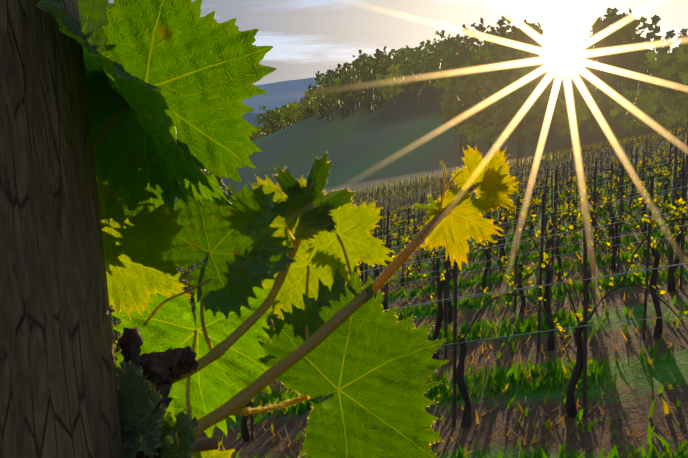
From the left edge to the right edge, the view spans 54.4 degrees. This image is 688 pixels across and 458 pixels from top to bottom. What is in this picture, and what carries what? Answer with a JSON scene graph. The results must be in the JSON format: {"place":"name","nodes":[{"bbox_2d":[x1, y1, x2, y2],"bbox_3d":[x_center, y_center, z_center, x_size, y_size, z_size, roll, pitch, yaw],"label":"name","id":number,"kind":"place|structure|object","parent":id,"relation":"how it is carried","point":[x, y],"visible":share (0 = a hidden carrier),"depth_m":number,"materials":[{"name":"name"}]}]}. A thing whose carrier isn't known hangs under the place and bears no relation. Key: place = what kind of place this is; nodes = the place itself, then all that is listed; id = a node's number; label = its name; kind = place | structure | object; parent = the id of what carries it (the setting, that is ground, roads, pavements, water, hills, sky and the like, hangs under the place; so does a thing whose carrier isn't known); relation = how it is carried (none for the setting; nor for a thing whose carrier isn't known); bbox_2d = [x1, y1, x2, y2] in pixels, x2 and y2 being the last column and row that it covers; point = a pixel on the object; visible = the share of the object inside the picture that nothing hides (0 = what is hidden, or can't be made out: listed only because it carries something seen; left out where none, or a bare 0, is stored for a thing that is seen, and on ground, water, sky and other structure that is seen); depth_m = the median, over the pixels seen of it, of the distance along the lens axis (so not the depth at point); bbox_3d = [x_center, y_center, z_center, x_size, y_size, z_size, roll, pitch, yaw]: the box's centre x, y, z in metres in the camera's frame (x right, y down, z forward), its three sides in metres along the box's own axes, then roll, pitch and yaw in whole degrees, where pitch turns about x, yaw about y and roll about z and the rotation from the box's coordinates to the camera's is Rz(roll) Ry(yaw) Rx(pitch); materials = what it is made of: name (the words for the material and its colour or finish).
{"place":"outdoors","nodes":[
{"label":"outdoors","id":0,"kind":"place"},
{"bbox_2d":[117,326,197,457],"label":"vine trunk","id":1,"kind":"object","parent":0,"point":[160,369],"visible":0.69,"depth_m":0.39,"materials":[{"name":"brown wood"}]},
{"bbox_2d":[93,103,479,446],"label":"vine shoots","id":2,"kind":"object","parent":1,"relation":"attached to","point":[333,323],"visible":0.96,"depth_m":0.45,"materials":[{"name":"brown plant"}]},
{"bbox_2d":[36,0,518,457],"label":"vine leaves","id":3,"kind":"object","parent":2,"relation":"attached to","point":[179,77],"visible":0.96,"depth_m":0.45,"materials":[{"name":"green plant"}]},
{"bbox_2d":[178,436,217,453],"bbox_3d":[-0.100,0.141,0.434,0.036,0.009,0.018,0,6,-1],"label":"vine cane","id":4,"kind":"object","parent":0,"point":[205,444],"visible":0.38,"depth_m":0.43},
{"bbox_2d":[242,112,266,125],"bbox_3d":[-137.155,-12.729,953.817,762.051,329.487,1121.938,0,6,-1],"label":"hill","id":5,"kind":"structure","parent":0,"point":[248,117],"depth_m":1075.60,"materials":[{"name":"blue"}]},
{"bbox_2d":[241,77,336,113],"bbox_3d":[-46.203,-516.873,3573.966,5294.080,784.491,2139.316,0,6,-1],"label":"hill","id":6,"kind":"structure","parent":0,"point":[280,94],"depth_m":3988.49,"materials":[{"name":"blue"}]},
{"bbox_2d":[100,145,518,457],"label":"vine hairs","id":7,"kind":"object","parent":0,"point":[312,296],"depth_m":0.46},
{"bbox_2d":[109,0,687,84],"label":"sky","id":8,"kind":"structure","parent":0,"point":[307,37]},
{"bbox_2d":[110,66,687,457],"bbox_3d":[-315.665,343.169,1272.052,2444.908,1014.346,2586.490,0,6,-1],"label":"ground","id":9,"kind":"structure","parent":0,"point":[406,137],"depth_m":7.60,"materials":[{"name":"brown soil"}]},
{"bbox_2d":[0,0,124,457],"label":"vineyard post","id":10,"kind":"object","parent":9,"relation":"on","point":[59,395],"visible":0.96,"depth_m":0.32,"materials":[{"name":"brown wood"}]},
{"bbox_2d":[105,122,687,441],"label":"vineyard vines","id":11,"kind":"object","parent":9,"relation":"on","point":[450,315],"visible":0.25,"depth_m":9.30,"materials":[{"name":"brown plant"}]},
{"bbox_2d":[110,162,687,457],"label":"grass tufts","id":12,"kind":"object","parent":9,"relation":"on","point":[512,374],"visible":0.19,"depth_m":7.38,"materials":[{"name":"green plant"}]},
{"bbox_2d":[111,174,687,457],"bbox_3d":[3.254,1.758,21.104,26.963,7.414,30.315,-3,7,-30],"label":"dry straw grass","id":13,"kind":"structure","parent":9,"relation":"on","point":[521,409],"depth_m":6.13,"materials":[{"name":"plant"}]},
{"bbox_2d":[188,135,687,294],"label":"vineyard posts","id":14,"kind":"object","parent":9,"relation":"on","point":[673,202],"visible":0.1,"depth_m":8.94,"materials":[{"name":"brown wood"}]},
{"bbox_2d":[110,132,687,345],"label":"trellis wires","id":15,"kind":"object","parent":14,"relation":"attached to","point":[549,216],"visible":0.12,"depth_m":11.34,"materials":[{"name":"grey metal"}]},
{"bbox_2d":[249,7,687,158],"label":"forest trees","id":16,"kind":"object","parent":9,"relation":"on","point":[632,97],"visible":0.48,"depth_m":151.85,"materials":[{"name":"green plant"}]}
]}

